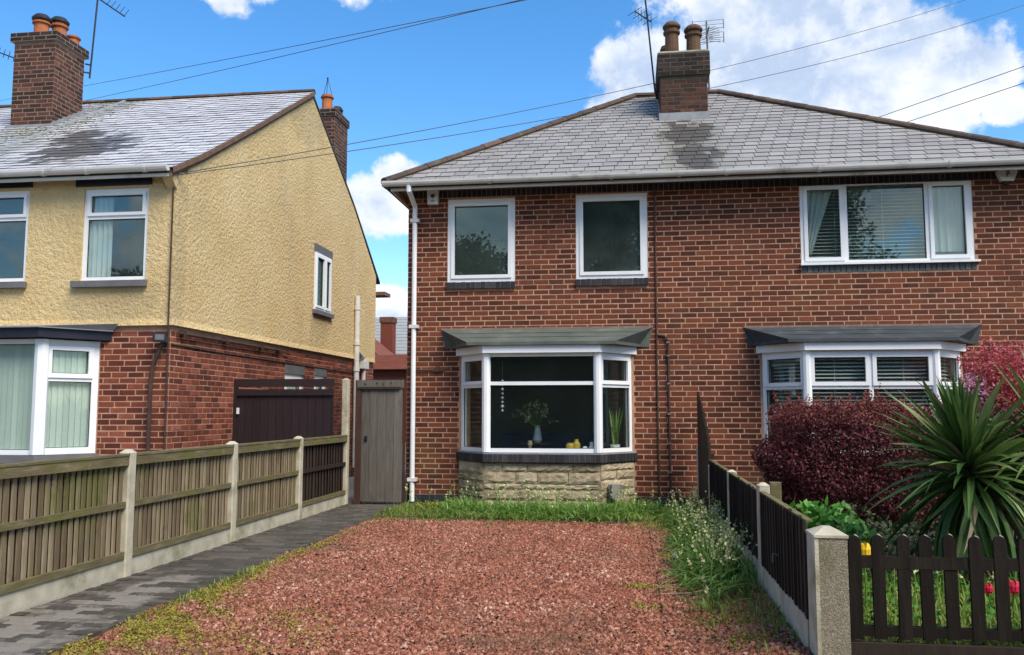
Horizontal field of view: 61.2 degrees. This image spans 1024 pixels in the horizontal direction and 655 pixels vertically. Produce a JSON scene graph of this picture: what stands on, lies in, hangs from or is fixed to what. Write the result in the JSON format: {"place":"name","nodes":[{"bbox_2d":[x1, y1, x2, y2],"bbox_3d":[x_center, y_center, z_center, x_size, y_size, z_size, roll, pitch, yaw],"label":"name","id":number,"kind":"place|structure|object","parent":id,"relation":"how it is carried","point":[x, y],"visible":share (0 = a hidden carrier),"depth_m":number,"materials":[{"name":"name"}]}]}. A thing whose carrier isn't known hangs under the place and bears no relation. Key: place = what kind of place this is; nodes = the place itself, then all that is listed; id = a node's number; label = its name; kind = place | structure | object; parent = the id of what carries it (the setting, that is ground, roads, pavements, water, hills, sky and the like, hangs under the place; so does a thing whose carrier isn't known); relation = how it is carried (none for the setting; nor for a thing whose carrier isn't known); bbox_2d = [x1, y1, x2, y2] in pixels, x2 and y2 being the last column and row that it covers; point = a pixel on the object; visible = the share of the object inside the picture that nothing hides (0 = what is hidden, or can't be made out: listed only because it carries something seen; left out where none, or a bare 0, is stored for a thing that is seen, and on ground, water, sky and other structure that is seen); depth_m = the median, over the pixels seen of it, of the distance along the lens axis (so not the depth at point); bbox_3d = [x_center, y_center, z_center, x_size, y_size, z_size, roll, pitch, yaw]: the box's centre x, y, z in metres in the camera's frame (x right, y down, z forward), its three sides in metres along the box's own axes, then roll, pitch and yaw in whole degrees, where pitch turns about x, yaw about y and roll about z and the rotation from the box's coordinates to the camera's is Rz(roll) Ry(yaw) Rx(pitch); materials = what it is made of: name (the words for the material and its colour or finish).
{"place":"outdoors","nodes":[
{"label":"outdoors","id":0,"kind":"place"},
{"bbox_2d":[0,503,400,654],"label":"path","id":1,"kind":"structure","parent":0,"point":[54,625],"depth_m":6.74,"materials":[{"name":"dark grey paving stone"}]},
{"bbox_2d":[354,380,405,503],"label":"garden gate","id":2,"kind":"structure","parent":1,"relation":"on","point":[379,465],"depth_m":12.77,"materials":[{"name":"grey wood"}]},
{"bbox_2d":[348,465,405,503],"bbox_3d":[-1.812,3.281,19.830,2.400,0.001,13.950,-1,-6,8],"label":"passage","id":3,"kind":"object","parent":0,"point":[351,492],"depth_m":14.20},
{"bbox_2d":[362,443,405,503],"bbox_3d":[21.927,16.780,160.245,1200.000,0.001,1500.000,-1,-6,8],"label":"ground","id":4,"kind":"structure","parent":0,"point":[405,464],"depth_m":13.09,"materials":[{"name":"soil"}]},
{"bbox_2d":[0,378,349,617],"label":"panel fence","id":5,"kind":"object","parent":4,"relation":"on","point":[69,526],"visible":0.99,"depth_m":7.50,"materials":[{"name":"wood"}]},
{"bbox_2d":[0,13,389,476],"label":"yellow house","id":6,"kind":"structure","parent":4,"relation":"on","point":[121,240],"depth_m":12.37,"materials":[{"name":"yellow paint"}]},
{"bbox_2d":[0,48,13,60],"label":"television aerial","id":7,"kind":"object","parent":6,"relation":"attached to","point":[7,55],"visible":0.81,"depth_m":17.08,"materials":[{"name":"black metal"}]},
{"bbox_2d":[0,182,32,288],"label":"window","id":8,"kind":"structure","parent":6,"relation":"in","point":[5,283],"depth_m":11.46,"materials":[{"name":"white plastic"}]},
{"bbox_2d":[0,324,117,463],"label":"bay window","id":9,"kind":"structure","parent":6,"relation":"in","point":[37,413],"depth_m":10.74,"materials":[{"name":"white plastic"}]},
{"bbox_2d":[84,0,128,78],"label":"television aerial","id":10,"kind":"object","parent":6,"relation":"attached to","point":[90,64],"visible":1,"depth_m":15.66,"materials":[{"name":"black metal"}]},
{"bbox_2d":[70,177,151,287],"bbox_3d":[-5.191,-1.227,11.269,1.060,1.425,0.197,-1,-6,8],"label":"window","id":11,"kind":"structure","parent":6,"relation":"in","point":[100,214],"depth_m":11.31,"materials":[{"name":"white plastic"}]},
{"bbox_2d":[152,332,167,341],"bbox_3d":[-4.443,0.126,10.950,0.169,0.120,0.157,1,-6,-10],"label":"floodlight","id":12,"kind":"object","parent":6,"relation":"attached to","point":[159,336],"visible":1,"depth_m":10.88,"materials":[{"name":"black metal"}]},
{"bbox_2d":[0,0,524,100],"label":"overhead cable","id":13,"kind":"object","parent":6,"relation":"on","point":[308,43],"visible":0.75,"depth_m":16.65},
{"bbox_2d":[284,364,304,388],"bbox_3d":[-3.829,1.192,15.044,0.102,1.060,0.870,-1,-6,8],"label":"window","id":14,"kind":"structure","parent":6,"relation":"in","point":[297,371],"depth_m":15.05,"materials":[{"name":"white plastic"}]},
{"bbox_2d":[89,0,519,99],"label":"overhead cable","id":15,"kind":"object","parent":6,"relation":"on","point":[327,45],"visible":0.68,"depth_m":15.88,"materials":[{"name":"black rubber"}]},
{"bbox_2d":[314,367,326,388],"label":"window","id":16,"kind":"structure","parent":6,"relation":"in","point":[318,372],"depth_m":16.31,"materials":[{"name":"white plastic"}]},
{"bbox_2d":[312,243,333,318],"bbox_3d":[-3.588,-0.872,16.431,0.120,1.315,1.000,-1,-6,8],"label":"window","id":17,"kind":"structure","parent":6,"relation":"in","point":[323,256],"depth_m":16.42,"materials":[{"name":"white plastic"}]},
{"bbox_2d":[178,0,963,173],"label":"overhead cable","id":18,"kind":"object","parent":6,"relation":"attached to","point":[519,111],"visible":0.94,"depth_m":13.87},
{"bbox_2d":[178,5,1022,174],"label":"overhead cable","id":19,"kind":"object","parent":6,"relation":"attached to","point":[546,119],"visible":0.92,"depth_m":13.83,"materials":[{"name":"black rubber"}]},
{"bbox_2d":[375,339,393,354],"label":"house","id":20,"kind":"structure","parent":4,"relation":"on","point":[380,349],"depth_m":43.78,"materials":[{"name":"red brick"}]},
{"bbox_2d":[373,355,406,442],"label":"house","id":21,"kind":"structure","parent":4,"relation":"on","point":[389,367],"depth_m":38.17,"materials":[{"name":"red brick"}]},
{"bbox_2d":[375,317,406,354],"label":"house","id":22,"kind":"structure","parent":4,"relation":"on","point":[391,334],"depth_m":46.70,"materials":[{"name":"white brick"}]},
{"bbox_2d":[381,21,1023,507],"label":"semi detached house","id":23,"kind":"structure","parent":4,"relation":"on","point":[733,259],"depth_m":12.49,"materials":[{"name":"red brick"}]},
{"bbox_2d":[427,190,438,204],"bbox_3d":[-1.193,-1.963,13.077,0.175,0.215,0.085,-1,-6,8],"label":"alarm box","id":24,"kind":"object","parent":23,"relation":"attached to","point":[432,197],"visible":0.99,"depth_m":13.05,"materials":[{"name":"white plastic"}]},
{"bbox_2d":[448,198,514,281],"bbox_3d":[-0.457,-1.305,12.994,1.020,1.260,0.088,-1,-6,8],"label":"window","id":25,"kind":"structure","parent":23,"relation":"in","point":[510,202],"depth_m":12.96,"materials":[{"name":"white plastic"}]},
{"bbox_2d":[501,357,503,411],"bbox_3d":[-0.134,0.796,12.331,0.053,0.810,0.055,-1,-6,8],"label":"wind chime","id":26,"kind":"object","parent":23,"relation":"hanging from","point":[502,398],"visible":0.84,"depth_m":12.31,"materials":[{"name":"metal"}]},
{"bbox_2d":[511,400,559,447],"bbox_3d":[0.383,1.750,13.251,0.588,1.306,0.678,4,-7,-34],"label":"flower vase","id":27,"kind":"object","parent":23,"relation":"in","point":[537,439],"visible":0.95,"depth_m":13.28,"materials":[{"name":"plant"}]},
{"bbox_2d":[441,326,652,498],"bbox_3d":[0.444,1.162,12.258,3.120,2.407,0.680,-1,-6,8],"label":"bay window","id":28,"kind":"structure","parent":23,"relation":"in","point":[599,340],"depth_m":12.14,"materials":[{"name":"white plastic"}]},
{"bbox_2d":[490,433,610,447],"bbox_3d":[0.613,2.103,14.010,2.160,0.750,1.000,-1,-6,8],"label":"sofa","id":29,"kind":"object","parent":23,"relation":"in","point":[515,440],"visible":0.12,"depth_m":14.35,"materials":[{"name":"blue fabric"}]},
{"bbox_2d":[566,443,573,447],"bbox_3d":[0.807,1.674,12.057,0.110,0.130,0.110,-1,-6,8],"label":"jar","id":30,"kind":"object","parent":23,"relation":"on","point":[569,445],"visible":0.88,"depth_m":12.02,"materials":[{"name":"yellow ceramic"}]},
{"bbox_2d":[573,439,579,447],"bbox_3d":[0.902,1.652,12.087,0.104,0.180,0.104,-1,-6,8],"label":"jar","id":31,"kind":"object","parent":23,"relation":"on","point":[576,443],"visible":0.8,"depth_m":12.05,"materials":[{"name":"yellow ceramic"}]},
{"bbox_2d":[576,193,647,278],"bbox_3d":[1.465,-1.340,12.734,1.040,1.260,0.088,-1,-6,8],"label":"window","id":32,"kind":"structure","parent":23,"relation":"in","point":[641,197],"depth_m":12.70,"materials":[{"name":"white plastic"}]},
{"bbox_2d":[609,409,623,447],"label":"house plant","id":33,"kind":"object","parent":23,"relation":"on","point":[615,429],"visible":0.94,"depth_m":12.30,"materials":[{"name":"green plant"}]},
{"bbox_2d":[628,0,658,93],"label":"television aerial","id":34,"kind":"object","parent":23,"relation":"attached to","point":[648,21],"visible":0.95,"depth_m":15.44,"materials":[{"name":"black metal"}]},
{"bbox_2d":[692,19,723,90],"bbox_3d":[3.476,-4.843,15.250,0.557,1.314,0.706,-1,-6,8],"label":"television aerial","id":35,"kind":"object","parent":23,"relation":"attached to","point":[707,34],"visible":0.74,"depth_m":15.37,"materials":[{"name":"metal"}]},
{"bbox_2d":[743,323,981,455],"bbox_3d":[4.832,0.829,11.716,3.190,1.807,0.732,-1,-6,8],"label":"bay window","id":36,"kind":"structure","parent":23,"relation":"in","point":[937,337],"depth_m":11.64,"materials":[{"name":"white plastic"}]},
{"bbox_2d":[799,180,980,265],"bbox_3d":[5.289,-1.479,12.252,2.390,1.195,0.256,-1,-6,8],"label":"window","id":37,"kind":"structure","parent":23,"relation":"in","point":[947,212],"depth_m":12.23,"materials":[{"name":"white plastic"}]},
{"bbox_2d":[995,170,1017,184],"bbox_3d":[6.855,-2.094,11.992,0.260,0.220,0.079,-1,-6,8],"label":"alarm box","id":38,"kind":"object","parent":23,"relation":"attached to","point":[1005,177],"visible":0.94,"depth_m":11.96,"materials":[{"name":"white plastic"}]},
{"bbox_2d":[696,392,811,647],"bbox_3d":[2.120,1.409,8.302,0.214,1.740,7.544,-1,-6,8],"label":"boundary fence","id":39,"kind":"object","parent":4,"relation":"on","point":[776,524],"visible":0.8,"depth_m":5.99,"materials":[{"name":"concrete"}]},
{"bbox_2d":[806,525,850,654],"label":"gate post","id":40,"kind":"object","parent":4,"relation":"on","point":[828,592],"visible":1,"depth_m":4.35,"materials":[{"name":"concrete"}]},
{"bbox_2d":[847,533,1023,654],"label":"picket fence","id":41,"kind":"object","parent":4,"relation":"on","point":[949,563],"visible":0.96,"depth_m":4.38,"materials":[{"name":"brown wood"}]},
{"bbox_2d":[43,502,799,654],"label":"grass","id":42,"kind":"structure","parent":0,"point":[410,511],"depth_m":6.51,"materials":[{"name":"green plant"}]},
{"bbox_2d":[51,518,811,654],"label":"driveway","id":43,"kind":"structure","parent":0,"point":[312,615],"depth_m":5.97,"materials":[{"name":"red gravel"}]},
{"bbox_2d":[42,516,792,654],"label":"moss","id":44,"kind":"object","parent":43,"relation":"on","point":[139,631],"visible":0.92,"depth_m":5.52,"materials":[{"name":"green plant"}]},
{"bbox_2d":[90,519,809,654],"bbox_3d":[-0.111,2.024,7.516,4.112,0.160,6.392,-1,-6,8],"label":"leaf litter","id":45,"kind":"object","parent":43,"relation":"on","point":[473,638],"visible":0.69,"depth_m":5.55,"materials":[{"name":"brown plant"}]},
{"bbox_2d":[373,502,647,523],"bbox_3d":[0.050,2.479,11.643,3.490,0.050,1.750,-1,-6,8],"label":"flower bed","id":46,"kind":"object","parent":43,"relation":"on","point":[490,519],"visible":0.19,"depth_m":10.97,"materials":[{"name":"green plant"}]},
{"bbox_2d":[413,502,443,509],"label":"weed","id":47,"kind":"object","parent":46,"relation":"on","point":[428,505],"visible":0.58,"depth_m":11.74,"materials":[{"name":"green plant"}]},
{"bbox_2d":[377,479,520,521],"bbox_3d":[-0.781,2.353,11.768,2.006,0.564,2.258,-4,-7,34],"label":"bluebell clump","id":48,"kind":"object","parent":46,"relation":"on","point":[455,504],"visible":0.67,"depth_m":11.71,"materials":[{"name":"green plant"}]},
{"bbox_2d":[437,481,582,528],"bbox_3d":[-0.034,2.315,11.382,2.087,0.563,2.778,-1,-6,8],"label":"bluebell clump","id":49,"kind":"object","parent":46,"relation":"on","point":[500,510],"visible":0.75,"depth_m":11.29,"materials":[{"name":"green plant"}]},
{"bbox_2d":[488,483,602,522],"bbox_3d":[0.491,2.368,11.507,2.086,0.573,2.132,4,-7,-37],"label":"bluebell clump","id":50,"kind":"object","parent":46,"relation":"on","point":[547,511],"visible":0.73,"depth_m":11.16,"materials":[{"name":"green plant"}]},
{"bbox_2d":[518,483,656,525],"bbox_3d":[0.977,2.308,11.335,2.155,0.544,2.145,0,-5,1],"label":"bluebell clump","id":51,"kind":"object","parent":46,"relation":"on","point":[595,509],"visible":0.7,"depth_m":10.99,"materials":[{"name":"green plant"}]},
{"bbox_2d":[568,483,682,521],"bbox_3d":[1.704,2.336,11.622,1.921,0.564,2.515,-3,-6,27],"label":"bluebell clump","id":52,"kind":"object","parent":46,"relation":"on","point":[651,508],"visible":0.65,"depth_m":11.37,"materials":[{"name":"green plant"}]},
{"bbox_2d":[667,588,708,594],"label":"twig","id":53,"kind":"object","parent":43,"relation":"on","point":[686,593],"visible":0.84,"depth_m":6.35,"materials":[{"name":"brown wood"}]},
{"bbox_2d":[0,0,1023,316],"label":"sky","id":54,"kind":"structure","parent":0,"point":[527,54],"materials":[{"name":"blue"}]},
{"bbox_2d":[649,508,813,654],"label":"soil bank","id":55,"kind":"structure","parent":0,"point":[787,626],"depth_m":5.28,"materials":[{"name":"brown soil"}]},
{"bbox_2d":[643,486,714,536],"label":"bluebell clump","id":56,"kind":"object","parent":55,"relation":"on","point":[674,512],"visible":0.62,"depth_m":10.20,"materials":[{"name":"green plant"}]},
{"bbox_2d":[659,491,727,561],"bbox_3d":[1.887,2.033,8.784,0.980,0.612,2.948,-1,-6,8],"label":"bluebell clump","id":57,"kind":"object","parent":55,"relation":"on","point":[681,530],"visible":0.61,"depth_m":8.61,"materials":[{"name":"green plant"}]},
{"bbox_2d":[648,509,762,611],"bbox_3d":[1.617,1.896,7.187,1.122,0.665,3.086,-1,-6,8],"label":"bluebell clump","id":58,"kind":"object","parent":55,"relation":"on","point":[721,558],"visible":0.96,"depth_m":6.67,"materials":[{"name":"green plant"}]},
{"bbox_2d":[855,516,1022,645],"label":"front garden","id":59,"kind":"object","parent":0,"point":[913,640],"depth_m":5.63,"materials":[{"name":"plant"}]},
{"bbox_2d":[785,495,876,545],"bbox_3d":[2.580,1.675,7.099,0.783,0.612,0.917,-1,-6,8],"label":"leafy plant","id":60,"kind":"object","parent":59,"relation":"on","point":[822,513],"visible":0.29,"depth_m":6.92,"materials":[{"name":"green plant"}]},
{"bbox_2d":[861,542,872,613],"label":"tulip","id":61,"kind":"object","parent":59,"relation":"on","point":[865,548],"visible":0.41,"depth_m":5.18,"materials":[{"name":"yellow plant"}]},
{"bbox_2d":[751,383,1023,526],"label":"barberry hedge","id":62,"kind":"object","parent":59,"relation":"on","point":[792,469],"visible":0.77,"depth_m":8.98,"materials":[{"name":"red plant"}]},
{"bbox_2d":[804,499,1018,588],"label":"ground cover leaves","id":63,"kind":"object","parent":59,"relation":"on","point":[889,544],"visible":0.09,"depth_m":7.51,"materials":[{"name":"green plant"}]},
{"bbox_2d":[851,549,1023,645],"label":"garden grass","id":64,"kind":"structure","parent":59,"relation":"on","point":[941,620],"depth_m":5.04,"materials":[{"name":"green plant"}]},
{"bbox_2d":[862,371,1023,593],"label":"yucca","id":65,"kind":"object","parent":59,"relation":"on","point":[966,447],"visible":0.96,"depth_m":5.93,"materials":[{"name":"green plant"}]},
{"bbox_2d":[894,569,994,623],"bbox_3d":[2.486,1.564,5.087,0.628,0.378,0.226,-2,-6,21],"label":"narcissus","id":66,"kind":"object","parent":59,"relation":"on","point":[937,572],"visible":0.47,"depth_m":5.01,"materials":[{"name":"green plant"}]},
{"bbox_2d":[935,347,1023,547],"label":"yucca","id":67,"kind":"object","parent":59,"relation":"on","point":[1018,458],"visible":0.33,"depth_m":6.16,"materials":[{"name":"green plant"}]},
{"bbox_2d":[937,335,1023,468],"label":"photinia shrub","id":68,"kind":"object","parent":59,"relation":"on","point":[991,377],"visible":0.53,"depth_m":10.10,"materials":[{"name":"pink plant"}]},
{"bbox_2d":[984,582,1015,627],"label":"tulip","id":69,"kind":"object","parent":59,"relation":"on","point":[988,587],"visible":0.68,"depth_m":4.90,"materials":[{"name":"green plant"}]},
{"bbox_2d":[1009,579,1020,625],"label":"tulip","id":70,"kind":"object","parent":59,"relation":"on","point":[1014,586],"visible":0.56,"depth_m":4.88,"materials":[{"name":"red plant"}]},
{"bbox_2d":[880,66,1023,116],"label":"overhead cable","id":71,"kind":"object","parent":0,"point":[954,90],"visible":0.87,"depth_m":14.32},
{"bbox_2d":[908,83,1023,121],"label":"overhead cable","id":72,"kind":"object","parent":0,"point":[971,100],"visible":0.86,"depth_m":14.12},
{"label":"neighbour driveway","id":73,"kind":"structure","parent":0,"visible":0},
{"bbox_2d":[232,379,334,443],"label":"driveway gate","id":74,"kind":"structure","parent":73,"relation":"on","point":[261,415],"depth_m":12.65,"materials":[{"name":"brown wood"}]}
]}

